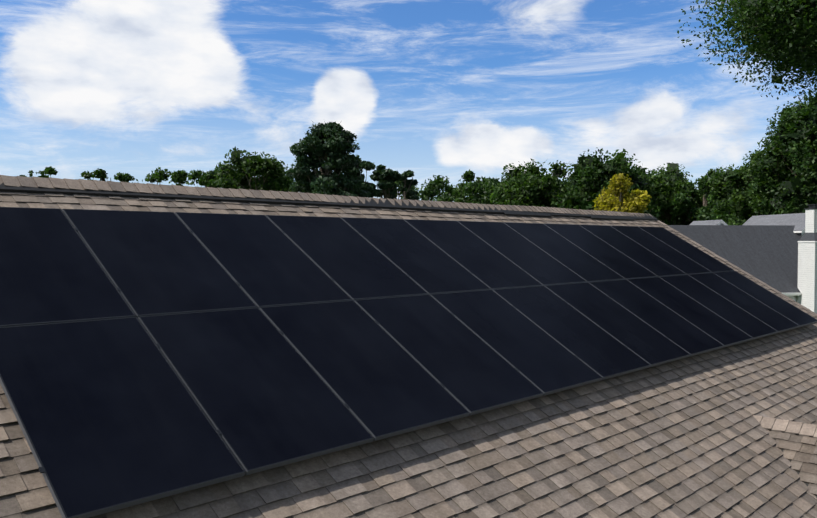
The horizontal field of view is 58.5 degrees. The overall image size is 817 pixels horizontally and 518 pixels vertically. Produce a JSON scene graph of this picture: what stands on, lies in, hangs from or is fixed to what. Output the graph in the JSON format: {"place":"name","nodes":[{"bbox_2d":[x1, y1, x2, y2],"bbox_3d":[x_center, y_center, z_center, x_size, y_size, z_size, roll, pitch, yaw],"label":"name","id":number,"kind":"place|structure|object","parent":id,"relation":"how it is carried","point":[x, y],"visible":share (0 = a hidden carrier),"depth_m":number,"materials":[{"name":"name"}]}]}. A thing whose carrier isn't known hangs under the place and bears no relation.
{"place":"outdoors","nodes":[
{"label":"outdoors","id":0,"kind":"place"},
{"bbox_2d":[0,0,816,201],"label":"sky","id":1,"kind":"structure","parent":0,"point":[427,88],"materials":[{"name":"blue"}]},
{"bbox_2d":[690,220,726,224],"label":"neighbouring roof","id":2,"kind":"structure","parent":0,"point":[713,222],"depth_m":49.39,"materials":[{"name":"grey"}]},
{"bbox_2d":[743,213,804,237],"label":"neighbouring roof","id":3,"kind":"structure","parent":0,"point":[797,220],"depth_m":47.19,"materials":[{"name":"grey"}]},
{"bbox_2d":[797,204,816,313],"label":"neighbour chimney","id":4,"kind":"object","parent":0,"point":[807,266],"visible":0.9,"depth_m":40.04,"materials":[{"name":"white paint"}]},
{"label":"terrain","id":5,"kind":"structure","parent":0,"visible":0},
{"bbox_2d":[19,170,33,176],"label":"tree","id":6,"kind":"object","parent":5,"relation":"on","point":[30,173],"visible":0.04,"depth_m":141.83,"materials":[{"name":"green plant"}]},
{"bbox_2d":[36,166,57,177],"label":"tree","id":7,"kind":"object","parent":5,"relation":"on","point":[50,170],"visible":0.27,"depth_m":120.47,"materials":[{"name":"green plant"}]},
{"bbox_2d":[81,171,93,178],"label":"tree","id":8,"kind":"object","parent":5,"relation":"on","point":[86,175],"visible":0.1,"depth_m":132.41,"materials":[{"name":"green plant"}]},
{"bbox_2d":[87,168,134,181],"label":"tree","id":9,"kind":"object","parent":5,"relation":"on","point":[102,175],"visible":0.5,"depth_m":119.80,"materials":[{"name":"green plant"}]},
{"bbox_2d":[145,173,160,183],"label":"tree","id":10,"kind":"object","parent":5,"relation":"on","point":[148,178],"visible":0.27,"depth_m":166.78,"materials":[{"name":"green plant"}]},
{"bbox_2d":[136,167,170,184],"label":"tree","id":11,"kind":"object","parent":5,"relation":"on","point":[161,175],"visible":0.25,"depth_m":125.85,"materials":[{"name":"green plant"}]},
{"bbox_2d":[170,170,188,185],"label":"tree","id":12,"kind":"object","parent":5,"relation":"on","point":[179,177],"visible":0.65,"depth_m":114.25,"materials":[{"name":"green plant"}]},
{"bbox_2d":[185,170,215,187],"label":"tree","id":13,"kind":"object","parent":5,"relation":"on","point":[194,175],"visible":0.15,"depth_m":99.77,"materials":[{"name":"green plant"}]},
{"bbox_2d":[198,170,227,188],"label":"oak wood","id":14,"kind":"object","parent":5,"relation":"on","point":[209,178],"visible":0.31,"depth_m":88.87,"materials":[{"name":"green plant"}]},
{"bbox_2d":[214,146,292,191],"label":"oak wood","id":15,"kind":"object","parent":5,"relation":"on","point":[246,172],"visible":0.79,"depth_m":74.36,"materials":[{"name":"green plant"}]},
{"bbox_2d":[286,121,370,196],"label":"pine wood","id":16,"kind":"object","parent":5,"relation":"on","point":[332,145],"visible":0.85,"depth_m":68.81,"materials":[{"name":"green plant"}]},
{"bbox_2d":[339,154,377,197],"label":"pine wood","id":17,"kind":"object","parent":5,"relation":"on","point":[358,168],"visible":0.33,"depth_m":77.10,"materials":[{"name":"green plant"}]},
{"bbox_2d":[370,164,401,198],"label":"pine wood","id":18,"kind":"object","parent":5,"relation":"on","point":[385,178],"visible":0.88,"depth_m":79.42,"materials":[{"name":"green plant"}]},
{"bbox_2d":[388,170,419,199],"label":"pine wood","id":19,"kind":"object","parent":5,"relation":"on","point":[405,183],"visible":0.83,"depth_m":81.87,"materials":[{"name":"green plant"}]},
{"bbox_2d":[395,180,418,199],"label":"tree","id":20,"kind":"object","parent":5,"relation":"on","point":[397,182],"visible":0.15,"depth_m":164.18,"materials":[{"name":"green plant"}]},
{"bbox_2d":[416,175,456,200],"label":"tree","id":21,"kind":"object","parent":5,"relation":"on","point":[431,190],"visible":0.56,"depth_m":183.49,"materials":[{"name":"green plant"}]},
{"bbox_2d":[435,194,464,202],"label":"tree","id":22,"kind":"object","parent":5,"relation":"on","point":[447,199],"visible":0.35,"depth_m":94.89,"materials":[{"name":"green plant"}]},
{"bbox_2d":[451,169,490,202],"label":"tree","id":23,"kind":"object","parent":5,"relation":"on","point":[468,176],"visible":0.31,"depth_m":177.47,"materials":[{"name":"green plant"}]},
{"bbox_2d":[462,180,504,204],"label":"tree","id":24,"kind":"object","parent":5,"relation":"on","point":[479,197],"visible":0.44,"depth_m":88.86,"materials":[{"name":"green plant"}]},
{"bbox_2d":[480,171,521,191],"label":"tree","id":25,"kind":"object","parent":5,"relation":"on","point":[492,179],"depth_m":98.48,"materials":[{"name":"green plant"}]},
{"bbox_2d":[490,158,577,207],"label":"tree","id":26,"kind":"object","parent":5,"relation":"on","point":[532,185],"visible":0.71,"depth_m":81.99,"materials":[{"name":"green plant"}]},
{"bbox_2d":[554,179,577,193],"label":"tree","id":27,"kind":"object","parent":5,"relation":"on","point":[566,183],"visible":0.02,"depth_m":96.07,"materials":[{"name":"green plant"}]},
{"bbox_2d":[551,147,660,220],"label":"tree","id":28,"kind":"object","parent":5,"relation":"on","point":[591,175],"visible":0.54,"depth_m":77.78,"materials":[{"name":"green plant"}]},
{"bbox_2d":[593,173,651,212],"bbox_3d":[10.636,0.560,37.803,3.694,9.960,3.457,0,1,1],"label":"tree","id":29,"kind":"object","parent":5,"relation":"on","point":[634,201],"visible":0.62,"depth_m":37.21,"materials":[{"name":"yellow leaf"},{"name":"bark"}]},
{"bbox_2d":[632,164,675,221],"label":"tree","id":30,"kind":"object","parent":5,"relation":"on","point":[640,170],"visible":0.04,"depth_m":95.25,"materials":[{"name":"green plant"}]},
{"bbox_2d":[638,162,708,224],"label":"tree","id":31,"kind":"object","parent":5,"relation":"on","point":[671,181],"visible":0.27,"depth_m":81.36,"materials":[{"name":"green plant"}]},
{"bbox_2d":[669,175,717,224],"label":"tree","id":32,"kind":"object","parent":5,"relation":"on","point":[685,201],"visible":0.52,"depth_m":78.79,"materials":[{"name":"green plant"}]},
{"bbox_2d":[701,167,722,203],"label":"tree","id":33,"kind":"object","parent":5,"relation":"on","point":[709,172],"visible":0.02,"depth_m":164.49,"materials":[{"name":"green plant"}]},
{"bbox_2d":[697,188,742,223],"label":"tree","id":34,"kind":"object","parent":5,"relation":"on","point":[720,212],"visible":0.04,"depth_m":68.93,"materials":[{"name":"green plant"}]},
{"bbox_2d":[677,0,816,105],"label":"tree","id":35,"kind":"object","parent":5,"relation":"on","point":[789,27],"visible":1,"depth_m":30.78,"materials":[{"name":"green plant"}]},
{"bbox_2d":[708,146,808,224],"bbox_3d":[29.887,-2.444,61.108,8.704,14.789,9.552,1,2,44],"label":"tree","id":36,"kind":"object","parent":5,"relation":"on","point":[726,182],"visible":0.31,"depth_m":60.25,"materials":[{"name":"green plant"}]},
{"bbox_2d":[739,90,816,224],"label":"tree","id":37,"kind":"object","parent":5,"relation":"on","point":[796,131],"visible":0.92,"depth_m":55.85,"materials":[{"name":"green plant"}]},
{"bbox_2d":[782,293,800,301],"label":"neighbour walls","id":38,"kind":"structure","parent":5,"relation":"on","point":[793,296],"depth_m":40.44,"materials":[{"name":"white paint"}]},
{"bbox_2d":[668,225,800,292],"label":"neighbour roof","id":39,"kind":"structure","parent":38,"relation":"on","point":[767,254],"depth_m":43.20,"materials":[{"name":"grey"}]},
{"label":"house walls","id":40,"kind":"object","parent":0,"visible":0},
{"bbox_2d":[9,341,805,515],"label":"roof deck","id":41,"kind":"structure","parent":40,"relation":"on","point":[729,509],"depth_m":6.55,"materials":[{"name":"grey"}]},
{"bbox_2d":[0,192,816,517],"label":"roof shingles","id":42,"kind":"object","parent":41,"relation":"on","point":[662,440],"visible":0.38,"depth_m":6.50,"materials":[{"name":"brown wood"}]},
{"bbox_2d":[0,175,657,220],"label":"roof ridge cap","id":43,"kind":"object","parent":42,"relation":"on","point":[41,185],"visible":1,"depth_m":8.79,"materials":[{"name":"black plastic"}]},
{"bbox_2d":[0,207,816,517],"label":"solar array","id":44,"kind":"object","parent":42,"relation":"on","point":[148,355],"visible":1,"depth_m":6.28,"materials":[{"name":"black glass"}]},
{"bbox_2d":[656,220,816,316],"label":"roof edge shingles","id":45,"kind":"object","parent":41,"relation":"attached to","point":[742,271],"visible":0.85,"depth_m":14.87,"materials":[{"name":"paint"}]},
{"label":"minor gable walls","id":46,"kind":"object","parent":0,"visible":0},
{"bbox_2d":[774,439,816,497],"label":"flashing","id":47,"kind":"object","parent":46,"relation":"attached to","point":[798,472],"depth_m":7.66,"materials":[{"name":"grey metal"}]},
{"bbox_2d":[768,430,816,495],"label":"gable shingles","id":48,"kind":"object","parent":47,"relation":"on","point":[800,452],"visible":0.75,"depth_m":7.84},
{"bbox_2d":[753,415,816,437],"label":"ridge cap shingles","id":49,"kind":"object","parent":48,"relation":"on","point":[789,427],"visible":0.67,"depth_m":8.20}
]}

